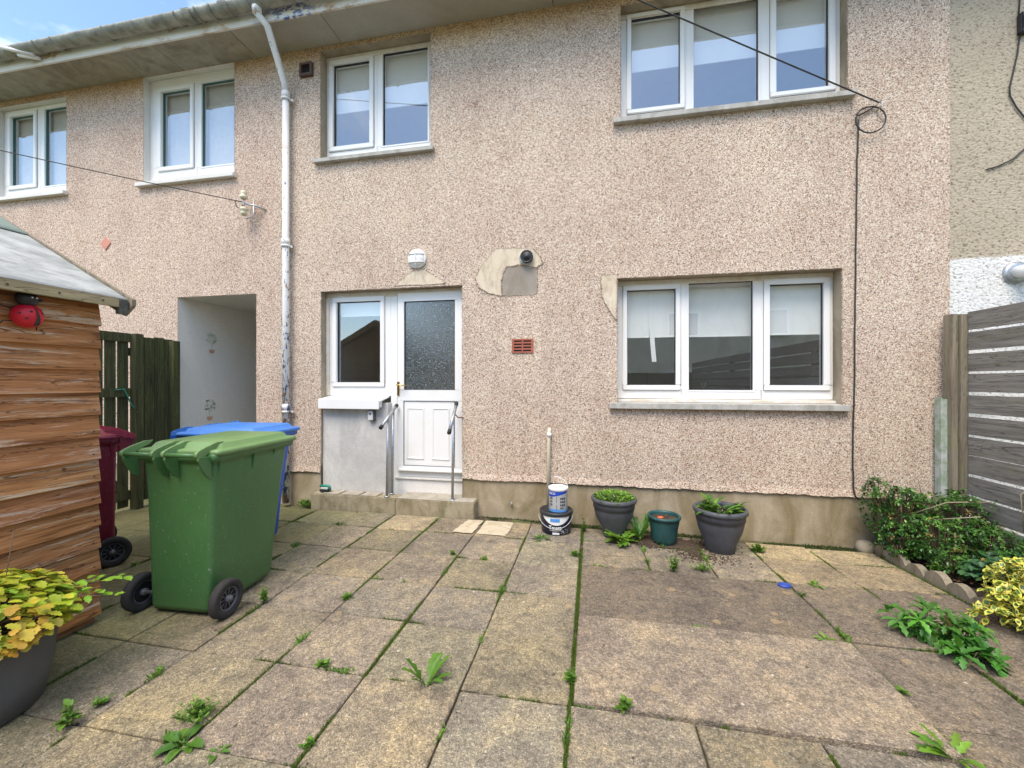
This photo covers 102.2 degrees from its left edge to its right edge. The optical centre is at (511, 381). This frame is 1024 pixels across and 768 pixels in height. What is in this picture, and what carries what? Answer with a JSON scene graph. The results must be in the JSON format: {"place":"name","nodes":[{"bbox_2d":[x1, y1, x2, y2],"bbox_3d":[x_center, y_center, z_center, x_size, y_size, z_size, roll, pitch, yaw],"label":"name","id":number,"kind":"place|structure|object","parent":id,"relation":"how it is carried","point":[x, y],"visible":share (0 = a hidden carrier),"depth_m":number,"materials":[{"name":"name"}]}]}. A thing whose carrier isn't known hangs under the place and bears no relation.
{"place":"outdoors","nodes":[
{"label":"outdoors","id":0,"kind":"place"},
{"bbox_2d":[0,0,216,45],"label":"sky","id":1,"kind":"structure","parent":0,"point":[20,20],"materials":[{"name":"blue"}]},
{"bbox_2d":[0,499,1023,767],"bbox_3d":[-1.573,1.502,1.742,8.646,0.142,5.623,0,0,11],"label":"patio","id":2,"kind":"structure","parent":0,"point":[756,681],"depth_m":2.10,"materials":[{"name":"beige concrete"}]},
{"bbox_2d":[0,600,58,725],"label":"planter","id":3,"kind":"object","parent":2,"relation":"on","point":[24,676],"visible":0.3,"depth_m":1.79,"materials":[{"name":"plastic"}]},
{"bbox_2d":[0,530,132,660],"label":"yellow leaved plant","id":4,"kind":"object","parent":3,"relation":"in","point":[59,595],"visible":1,"depth_m":1.83,"materials":[{"name":"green plant"}]},
{"bbox_2d":[51,699,83,730],"bbox_3d":[-1.861,1.396,1.730,0.081,0.109,0.084,0,0,11],"label":"weed","id":5,"kind":"object","parent":2,"relation":"on","point":[68,714],"visible":1,"depth_m":1.74,"materials":[{"name":"green plant"}]},
{"bbox_2d":[0,216,135,639],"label":"garden shed","id":6,"kind":"structure","parent":2,"relation":"on","point":[50,435],"depth_m":2.30,"materials":[{"name":"brown wood"}]},
{"bbox_2d":[0,292,44,330],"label":"ladybird ornament","id":7,"kind":"object","parent":6,"relation":"hanging from","point":[26,312],"visible":0.91,"depth_m":2.11,"materials":[{"name":"red plastic"}]},
{"bbox_2d":[91,692,114,706],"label":"weed","id":8,"kind":"object","parent":2,"relation":"on","point":[99,701],"visible":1,"depth_m":1.86,"materials":[{"name":"green plant"}]},
{"bbox_2d":[98,426,135,567],"bbox_3d":[-3.545,0.912,3.211,0.676,1.075,0.832,0,0,38],"label":"wheelie bin","id":9,"kind":"object","parent":2,"relation":"on","point":[114,550],"visible":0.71,"depth_m":3.27,"materials":[{"name":"red plastic"}]},
{"bbox_2d":[98,330,137,509],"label":"garden gate","id":10,"kind":"structure","parent":2,"relation":"on","point":[110,392],"depth_m":4.59,"materials":[{"name":"green wood"}]},
{"bbox_2d":[128,334,179,509],"bbox_3d":[-4.304,0.500,4.971,0.160,2.100,0.525,0,0,11],"label":"timber fence","id":11,"kind":"object","parent":2,"relation":"on","point":[155,380],"visible":0.74,"depth_m":4.94,"materials":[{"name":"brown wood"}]},
{"bbox_2d":[152,724,203,763],"bbox_3d":[-1.324,1.439,1.645,0.161,0.033,0.162,0,0,-35],"label":"dandelion","id":12,"kind":"object","parent":2,"relation":"on","point":[188,748],"visible":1,"depth_m":1.64,"materials":[{"name":"green plant"}]},
{"bbox_2d":[170,694,219,724],"bbox_3d":[-1.368,1.410,1.766,0.177,0.082,0.145,0,0,-12],"label":"weed","id":13,"kind":"object","parent":2,"relation":"on","point":[198,711],"visible":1,"depth_m":1.77,"materials":[{"name":"green plant"}]},
{"bbox_2d":[119,431,295,619],"bbox_3d":[-2.021,0.912,2.865,0.676,1.075,0.832,0,0,8],"label":"wheelie bin","id":14,"kind":"object","parent":2,"relation":"on","point":[213,498],"visible":1,"depth_m":2.58,"materials":[{"name":"green plastic"}]},
{"bbox_2d":[207,744,230,763],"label":"dandelion","id":15,"kind":"object","parent":2,"relation":"on","point":[211,758],"visible":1,"depth_m":1.61,"materials":[{"name":"green plant"}]},
{"bbox_2d":[170,421,299,535],"bbox_3d":[-2.430,0.912,3.657,0.832,1.075,0.676,0,0,7],"label":"wheelie bin","id":16,"kind":"object","parent":2,"relation":"on","point":[285,428],"visible":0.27,"depth_m":3.60,"materials":[{"name":"blue plastic"}]},
{"bbox_2d":[257,587,268,603],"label":"weed","id":17,"kind":"object","parent":2,"relation":"on","point":[263,597],"visible":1,"depth_m":2.70,"materials":[{"name":"green plant"}]},
{"bbox_2d":[295,498,310,506],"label":"weed","id":18,"kind":"object","parent":2,"relation":"on","point":[304,502],"visible":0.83,"depth_m":4.79,"materials":[{"name":"green plant"}]},
{"bbox_2d":[297,735,314,748],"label":"weed","id":19,"kind":"object","parent":2,"relation":"on","point":[308,740],"visible":1,"depth_m":1.64,"materials":[{"name":"green plant"}]},
{"bbox_2d":[314,657,330,667],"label":"weed","id":20,"kind":"object","parent":2,"relation":"on","point":[323,663],"visible":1,"depth_m":2.10,"materials":[{"name":"green plant"}]},
{"bbox_2d":[340,591,353,598],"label":"weed","id":21,"kind":"object","parent":2,"relation":"on","point":[346,595],"visible":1,"depth_m":2.77,"materials":[{"name":"green plant"}]},
{"bbox_2d":[311,489,477,519],"bbox_3d":[-1.331,1.390,4.689,1.945,0.238,0.282,0,0,11],"label":"doorstep","id":22,"kind":"object","parent":2,"relation":"on","point":[440,505],"visible":0.88,"depth_m":4.56,"materials":[{"name":"concrete"}]},
{"bbox_2d":[319,484,330,491],"bbox_3d":[-2.158,1.228,4.787,0.145,0.084,0.060,0,0,11],"label":"hose nozzle","id":23,"kind":"object","parent":22,"relation":"on","point":[325,487],"visible":1,"depth_m":4.77,"materials":[{"name":"green plastic"}]},
{"bbox_2d":[379,404,398,496],"bbox_3d":[-1.381,0.765,4.616,0.081,1.027,0.364,0,0,11],"label":"handrail","id":24,"kind":"object","parent":22,"relation":"on","point":[387,418],"visible":1,"depth_m":4.61,"materials":[{"name":"grey metal"}]},
{"bbox_2d":[447,401,463,500],"bbox_3d":[-0.634,0.747,4.441,0.112,1.062,0.301,0,0,24],"label":"handrail","id":25,"kind":"object","parent":22,"relation":"on","point":[451,428],"visible":1,"depth_m":4.44,"materials":[{"name":"grey metal"}]},
{"bbox_2d":[401,652,450,686],"bbox_3d":[-0.393,1.381,1.998,0.214,0.133,0.268,0,0,11],"label":"dandelion","id":26,"kind":"object","parent":2,"relation":"on","point":[434,665],"visible":1,"depth_m":2.00,"materials":[{"name":"green plant"}]},
{"bbox_2d":[453,520,482,532],"bbox_3d":[-0.434,1.443,4.140,0.214,0.001,0.380,0,0,11],"label":"pale patch","id":27,"kind":"object","parent":2,"relation":"on","point":[469,526],"visible":1,"depth_m":4.12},
{"bbox_2d":[477,521,512,535],"bbox_3d":[-0.159,1.444,4.090,0.301,0.002,0.386,0,0,11],"label":"pale patch","id":28,"kind":"object","parent":2,"relation":"on","point":[495,528],"visible":1,"depth_m":4.07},
{"bbox_2d":[19,511,1023,767],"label":"joint moss","id":29,"kind":"object","parent":2,"relation":"on","point":[571,693],"visible":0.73,"depth_m":2.41,"materials":[{"name":"green plant"}]},
{"bbox_2d":[534,533,550,542],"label":"dandelion","id":30,"kind":"object","parent":2,"relation":"on","point":[538,536],"visible":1,"depth_m":3.83,"materials":[{"name":"green plant"}]},
{"bbox_2d":[95,524,1005,766],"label":"grit","id":31,"kind":"object","parent":2,"relation":"on","point":[461,700],"visible":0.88,"depth_m":2.17,"materials":[{"name":"gravel"}]},
{"bbox_2d":[538,504,572,534],"bbox_3d":[0.433,1.351,4.055,0.338,0.212,0.343,0,0,11],"label":"paint tub","id":32,"kind":"object","parent":2,"relation":"on","point":[553,523],"visible":0.9,"depth_m":3.94,"materials":[{"name":"plastic"}]},
{"bbox_2d":[548,476,568,512],"bbox_3d":[0.453,1.087,4.043,0.197,0.328,0.194,0,0,11],"label":"paint tub","id":33,"kind":"object","parent":32,"relation":"on","point":[558,498],"visible":1,"depth_m":3.97,"materials":[{"name":"white plastic"}]},
{"bbox_2d":[563,668,576,683],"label":"weed","id":34,"kind":"object","parent":2,"relation":"on","point":[570,676],"visible":1,"depth_m":1.99,"materials":[{"name":"green plant"}]},
{"bbox_2d":[571,550,580,556],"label":"weed","id":35,"kind":"object","parent":2,"relation":"on","point":[575,553],"visible":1,"depth_m":3.46,"materials":[{"name":"green plant"}]},
{"bbox_2d":[581,518,587,531],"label":"weed","id":36,"kind":"object","parent":2,"relation":"on","point":[584,528],"visible":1,"depth_m":4.04,"materials":[{"name":"green plant"}]},
{"bbox_2d":[591,491,636,538],"bbox_3d":[0.976,1.284,3.962,0.430,0.375,0.430,0,0,11],"label":"plant pot","id":37,"kind":"object","parent":2,"relation":"on","point":[613,517],"visible":0.69,"depth_m":3.82,"materials":[{"name":"plastic"}]},
{"bbox_2d":[593,488,634,505],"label":"pot weeds","id":38,"kind":"object","parent":37,"relation":"on","point":[623,496],"visible":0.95,"depth_m":3.95,"materials":[{"name":"green plant"}]},
{"bbox_2d":[604,529,638,546],"bbox_3d":[1.002,1.426,3.795,0.314,0.139,0.368,0,0,22],"label":"dandelion","id":39,"kind":"object","parent":2,"relation":"on","point":[627,535],"visible":0.92,"depth_m":3.79,"materials":[{"name":"green plant"}]},
{"bbox_2d":[614,694,632,713],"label":"weed","id":40,"kind":"object","parent":2,"relation":"on","point":[624,704],"visible":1,"depth_m":1.82,"materials":[{"name":"green plant"}]},
{"bbox_2d":[629,513,649,540],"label":"dandelion","id":41,"kind":"object","parent":2,"relation":"on","point":[638,530],"visible":0.93,"depth_m":3.89,"materials":[{"name":"green plant"}]},
{"bbox_2d":[635,535,700,553],"bbox_3d":[1.432,1.483,3.815,0.604,0.018,0.340,0,0,30],"label":"soil stain","id":42,"kind":"object","parent":2,"relation":"on","point":[680,545],"visible":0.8,"depth_m":3.75,"materials":[{"name":"brown soil"}]},
{"bbox_2d":[647,510,680,545],"bbox_3d":[1.409,1.357,3.832,0.300,0.255,0.300,0,0,11],"label":"plant pot","id":43,"kind":"object","parent":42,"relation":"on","point":[664,530],"visible":0.98,"depth_m":3.74,"materials":[{"name":"plastic"}]},
{"bbox_2d":[665,555,679,571],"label":"weed","id":44,"kind":"object","parent":2,"relation":"on","point":[674,567],"visible":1,"depth_m":3.19,"materials":[{"name":"green plant"}]},
{"bbox_2d":[625,535,752,567],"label":"spilt soil","id":45,"kind":"structure","parent":2,"relation":"on","point":[646,544],"depth_m":3.67,"materials":[{"name":"brown soil"}]},
{"bbox_2d":[690,562,713,570],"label":"weed","id":46,"kind":"object","parent":2,"relation":"on","point":[701,566],"visible":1,"depth_m":3.22,"materials":[{"name":"green plant"}]},
{"bbox_2d":[692,500,748,554],"bbox_3d":[1.846,1.302,3.671,0.450,0.385,0.450,0,0,11],"label":"plant pot","id":47,"kind":"object","parent":2,"relation":"on","point":[721,534],"visible":0.8,"depth_m":3.54,"materials":[{"name":"plastic"}]},
{"bbox_2d":[700,495,715,510],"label":"pot weed","id":48,"kind":"object","parent":47,"relation":"in","point":[709,503],"visible":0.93,"depth_m":3.67,"materials":[{"name":"green plant"}]},
{"bbox_2d":[695,492,747,522],"bbox_3d":[1.855,1.107,3.659,0.462,0.153,0.477,0,0,36],"label":"pot dandelion","id":49,"kind":"object","parent":47,"relation":"in","point":[731,509],"visible":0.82,"depth_m":3.63,"materials":[{"name":"green plant"}]},
{"bbox_2d":[751,543,766,552],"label":"weed","id":50,"kind":"object","parent":2,"relation":"on","point":[758,548],"visible":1,"depth_m":3.64,"materials":[{"name":"green plant"}]},
{"bbox_2d":[778,582,791,587],"bbox_3d":[1.955,1.458,2.965,0.087,0.014,0.065,0,0,11],"label":"bottle lid","id":51,"kind":"object","parent":2,"relation":"on","point":[784,585],"visible":1,"depth_m":2.96,"materials":[{"name":"blue plastic"}]},
{"bbox_2d":[808,580,824,588],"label":"dandelion","id":52,"kind":"object","parent":2,"relation":"on","point":[814,581],"visible":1,"depth_m":3.00,"materials":[{"name":"green plant"}]},
{"bbox_2d":[813,631,837,644],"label":"dandelion","id":53,"kind":"object","parent":2,"relation":"on","point":[823,635],"visible":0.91,"depth_m":2.33,"materials":[{"name":"green plant"}]},
{"bbox_2d":[854,540,874,553],"bbox_3d":[3.189,1.492,3.732,0.146,0.115,0.148,0,0,11],"label":"loose stone","id":54,"kind":"object","parent":2,"relation":"on","point":[863,546],"visible":0.89,"depth_m":3.69,"materials":[{"name":"stone"}]},
{"bbox_2d":[874,545,927,579],"bbox_3d":[3.192,1.516,3.395,0.052,0.192,0.560,0,0,11],"label":"edging stone","id":55,"kind":"object","parent":2,"relation":"on","point":[920,570],"visible":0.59,"depth_m":3.35,"materials":[{"name":"concrete"}]},
{"bbox_2d":[894,684,911,695],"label":"weed","id":56,"kind":"object","parent":2,"relation":"on","point":[901,690],"visible":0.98,"depth_m":1.92,"materials":[{"name":"green plant"}]},
{"bbox_2d":[876,595,999,658],"bbox_3d":[2.378,1.364,2.321,0.499,0.249,0.292,0,0,36],"label":"leafy weed","id":57,"kind":"object","parent":2,"relation":"on","point":[944,632],"visible":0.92,"depth_m":2.28,"materials":[{"name":"green plant"}]},
{"bbox_2d":[909,723,984,767],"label":"dandelion","id":58,"kind":"object","parent":2,"relation":"on","point":[958,744],"visible":1,"depth_m":1.61,"materials":[{"name":"green plant"}]},
{"bbox_2d":[883,543,1012,605],"bbox_3d":[3.147,1.428,1.102,0.720,0.141,5.360,0,0,11],"label":"soil bed","id":59,"kind":"object","parent":2,"relation":"on","point":[974,587],"visible":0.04,"depth_m":3.07,"materials":[{"name":"brown soil"}]},
{"bbox_2d":[927,561,943,571],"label":"weed","id":60,"kind":"object","parent":59,"relation":"in","point":[934,568],"visible":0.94,"depth_m":3.08,"materials":[{"name":"green plant"}]},
{"bbox_2d":[858,476,1023,578],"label":"evergreen shrub","id":61,"kind":"object","parent":59,"relation":"on","point":[956,537],"visible":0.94,"depth_m":3.32,"materials":[{"name":"green plant"}]},
{"bbox_2d":[911,474,1023,530],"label":"dead stem","id":62,"kind":"object","parent":61,"relation":"attached to","point":[968,502],"visible":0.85,"depth_m":3.20,"materials":[{"name":"brown plant"}]},
{"bbox_2d":[935,397,946,541],"bbox_3d":[3.785,0.842,3.623,0.113,1.416,0.059,0,0,48],"label":"metal post","id":63,"kind":"object","parent":59,"relation":"on","point":[940,444],"visible":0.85,"depth_m":3.62,"materials":[{"name":"grey metal"}]},
{"bbox_2d":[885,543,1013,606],"bbox_3d":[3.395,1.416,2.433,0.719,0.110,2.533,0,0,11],"label":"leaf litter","id":64,"kind":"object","parent":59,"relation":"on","point":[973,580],"visible":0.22,"depth_m":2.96,"materials":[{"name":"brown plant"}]},
{"bbox_2d":[957,546,1023,586],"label":"geranium","id":65,"kind":"object","parent":59,"relation":"on","point":[979,566],"visible":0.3,"depth_m":2.92,"materials":[{"name":"green plant"}]},
{"bbox_2d":[965,557,1023,631],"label":"variegated shrub","id":66,"kind":"object","parent":59,"relation":"on","point":[997,597],"visible":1,"depth_m":2.47,"materials":[{"name":"yellow plant"}]},
{"bbox_2d":[925,570,998,620],"bbox_3d":[3.083,1.484,2.831,0.052,0.192,0.570,0,0,11],"label":"edging stone","id":67,"kind":"object","parent":2,"relation":"on","point":[943,581],"visible":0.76,"depth_m":2.87,"materials":[{"name":"concrete"}]},
{"bbox_2d":[938,627,1013,677],"bbox_3d":[2.374,1.396,2.120,0.292,0.186,0.234,0,0,11],"label":"leafy weed","id":68,"kind":"object","parent":2,"relation":"on","point":[997,659],"visible":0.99,"depth_m":2.12,"materials":[{"name":"green plant"}]},
{"bbox_2d":[999,610,1023,634],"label":"edging stone","id":69,"kind":"object","parent":2,"relation":"on","point":[1020,631],"visible":0.09,"depth_m":2.47,"materials":[{"name":"concrete"}]},
{"label":"ground","id":70,"kind":"structure","parent":0,"visible":0},
{"bbox_2d":[0,18,274,489],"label":"terraced house","id":71,"kind":"structure","parent":70,"relation":"on","point":[190,107],"depth_m":5.38,"materials":[{"name":"paint"}]},
{"bbox_2d":[4,102,66,195],"bbox_3d":[-6.647,-3.229,5.867,1.324,1.309,0.135,0,0,11],"label":"window","id":72,"kind":"structure","parent":71,"relation":"in","point":[40,132],"depth_m":5.89,"materials":[{"name":"plastic"}]},
{"bbox_2d":[100,237,110,249],"bbox_3d":[-5.385,-1.832,5.478,0.166,0.174,0.014,0,0,11],"label":"wall ornament","id":73,"kind":"object","parent":71,"relation":"attached to","point":[105,243],"depth_m":5.47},
{"bbox_2d":[150,68,234,180],"bbox_3d":[-4.058,-3.261,5.366,1.451,1.398,0.135,0,0,11],"label":"window","id":74,"kind":"structure","parent":71,"relation":"in","point":[192,119],"depth_m":5.38,"materials":[{"name":"plastic"}]},
{"bbox_2d":[235,190,265,218],"bbox_3d":[-3.152,-2.112,4.957,0.351,0.346,0.113,0,0,-5],"label":"cable insulator","id":75,"kind":"object","parent":71,"relation":"attached to","point":[243,196],"visible":0.99,"depth_m":4.93,"materials":[{"name":"ceramic"}]},
{"bbox_2d":[0,150,241,201],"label":"overhead cable","id":76,"kind":"object","parent":75,"relation":"attached to","point":[117,175],"visible":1,"depth_m":4.49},
{"bbox_2d":[227,0,949,547],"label":"terraced house","id":77,"kind":"structure","parent":70,"relation":"on","point":[669,200],"depth_m":4.31,"materials":[{"name":"paint"}]},
{"bbox_2d":[0,0,310,61],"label":"gutter","id":78,"kind":"object","parent":77,"relation":"attached to","point":[219,10],"visible":0.94,"depth_m":4.69,"materials":[{"name":"grey plastic"}]},
{"bbox_2d":[0,45,40,59],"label":"overflow spout","id":79,"kind":"object","parent":78,"relation":"attached to","point":[28,55],"visible":1,"depth_m":5.05,"materials":[{"name":"white plastic"}]},
{"bbox_2d":[252,3,293,503],"bbox_3d":[-2.696,-1.322,4.683,0.151,5.503,0.574,0,0,7],"label":"downpipe","id":80,"kind":"object","parent":77,"relation":"attached to","point":[286,100],"visible":0.99,"depth_m":4.85,"materials":[{"name":"paint"}]},
{"bbox_2d":[299,61,313,77],"bbox_3d":[-2.434,-3.694,4.893,0.164,0.154,0.043,0,0,11],"label":"extractor vent","id":81,"kind":"object","parent":77,"relation":"attached to","point":[306,69],"visible":1,"depth_m":4.88,"materials":[{"name":"brown plastic"}]},
{"bbox_2d":[330,296,390,395],"bbox_3d":[-1.823,-0.445,4.967,0.843,1.224,0.121,0,0,11],"label":"window","id":82,"kind":"structure","parent":77,"relation":"in","point":[380,306],"depth_m":4.94,"materials":[{"name":"plastic"}]},
{"bbox_2d":[368,410,375,420],"bbox_3d":[-1.614,0.386,4.757,0.082,0.125,0.062,0,0,11],"label":"key safe","id":83,"kind":"object","parent":77,"relation":"attached to","point":[371,415],"visible":1,"depth_m":4.74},
{"bbox_2d":[327,42,430,156],"bbox_3d":[-1.555,-3.260,4.909,1.393,1.313,0.108,0,0,11],"label":"window","id":84,"kind":"structure","parent":77,"relation":"in","point":[377,81],"depth_m":4.91,"materials":[{"name":"plastic"}]},
{"bbox_2d":[408,249,425,268],"bbox_3d":[-1.068,-1.379,4.609,0.216,0.216,0.076,0,0,11],"label":"wall light","id":85,"kind":"object","parent":77,"relation":"attached to","point":[417,258],"visible":1,"depth_m":4.60,"materials":[{"name":"white plastic"}]},
{"bbox_2d":[396,290,461,473],"bbox_3d":[-0.910,0.004,4.723,0.869,2.075,0.113,0,0,11],"label":"door","id":86,"kind":"structure","parent":77,"relation":"in","point":[429,383],"depth_m":4.75,"materials":[{"name":"plastic"}]},
{"bbox_2d":[512,339,532,352],"bbox_3d":[0.113,-0.385,4.414,0.231,0.150,0.014,0,0,11],"label":"air vent","id":87,"kind":"object","parent":77,"relation":"attached to","point":[522,345],"visible":1,"depth_m":4.41,"materials":[{"name":"plastic"}]},
{"bbox_2d":[519,250,532,265],"bbox_3d":[0.150,-1.313,4.372,0.152,0.150,0.078,0,0,11],"label":"security camera","id":88,"kind":"object","parent":77,"relation":"attached to","point":[526,258],"visible":1,"depth_m":4.34,"materials":[{"name":"black plastic"}]},
{"bbox_2d":[546,428,551,504],"bbox_3d":[0.389,0.892,4.340,0.054,0.815,0.070,0,0,11],"label":"waste pipe","id":89,"kind":"object","parent":77,"relation":"attached to","point":[549,434],"visible":0.9,"depth_m":4.32,"materials":[{"name":"white plastic"}]},
{"bbox_2d":[617,272,835,402],"bbox_3d":[2.114,-0.454,4.226,2.041,1.321,0.181,0,0,11],"label":"window","id":90,"kind":"structure","parent":77,"relation":"in","point":[759,307],"depth_m":4.25,"materials":[{"name":"plastic"}]},
{"bbox_2d":[620,0,839,116],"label":"window","id":91,"kind":"structure","parent":77,"relation":"in","point":[652,40],"depth_m":4.21,"materials":[{"name":"plastic"}]},
{"bbox_2d":[637,0,886,499],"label":"telephone cable","id":92,"kind":"object","parent":77,"relation":"attached to","point":[784,62],"visible":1,"depth_m":3.80,"materials":[{"name":"black rubber"}]},
{"bbox_2d":[943,302,1023,550],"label":"slatted fence","id":93,"kind":"object","parent":70,"relation":"on","point":[960,362],"visible":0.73,"depth_m":3.35,"materials":[{"name":"grey wood"}]},
{"bbox_2d":[950,0,1023,545],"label":"terraced house","id":94,"kind":"structure","parent":70,"relation":"on","point":[986,206],"depth_m":3.65,"materials":[{"name":"concrete"}]},
{"bbox_2d":[986,0,1023,169],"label":"loose cable","id":95,"kind":"object","parent":94,"relation":"attached to","point":[1016,107],"visible":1,"depth_m":3.59,"materials":[{"name":"black rubber"}]},
{"bbox_2d":[1002,262,1023,283],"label":"flue pipe","id":96,"kind":"object","parent":94,"relation":"attached to","point":[1012,272],"visible":1,"depth_m":3.58,"materials":[{"name":"white plastic"}]},
{"bbox_2d":[1017,11,1023,35],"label":"junction box","id":97,"kind":"object","parent":94,"relation":"attached to","point":[1020,23],"visible":1,"depth_m":3.57,"materials":[{"name":"black plastic"}]}
]}

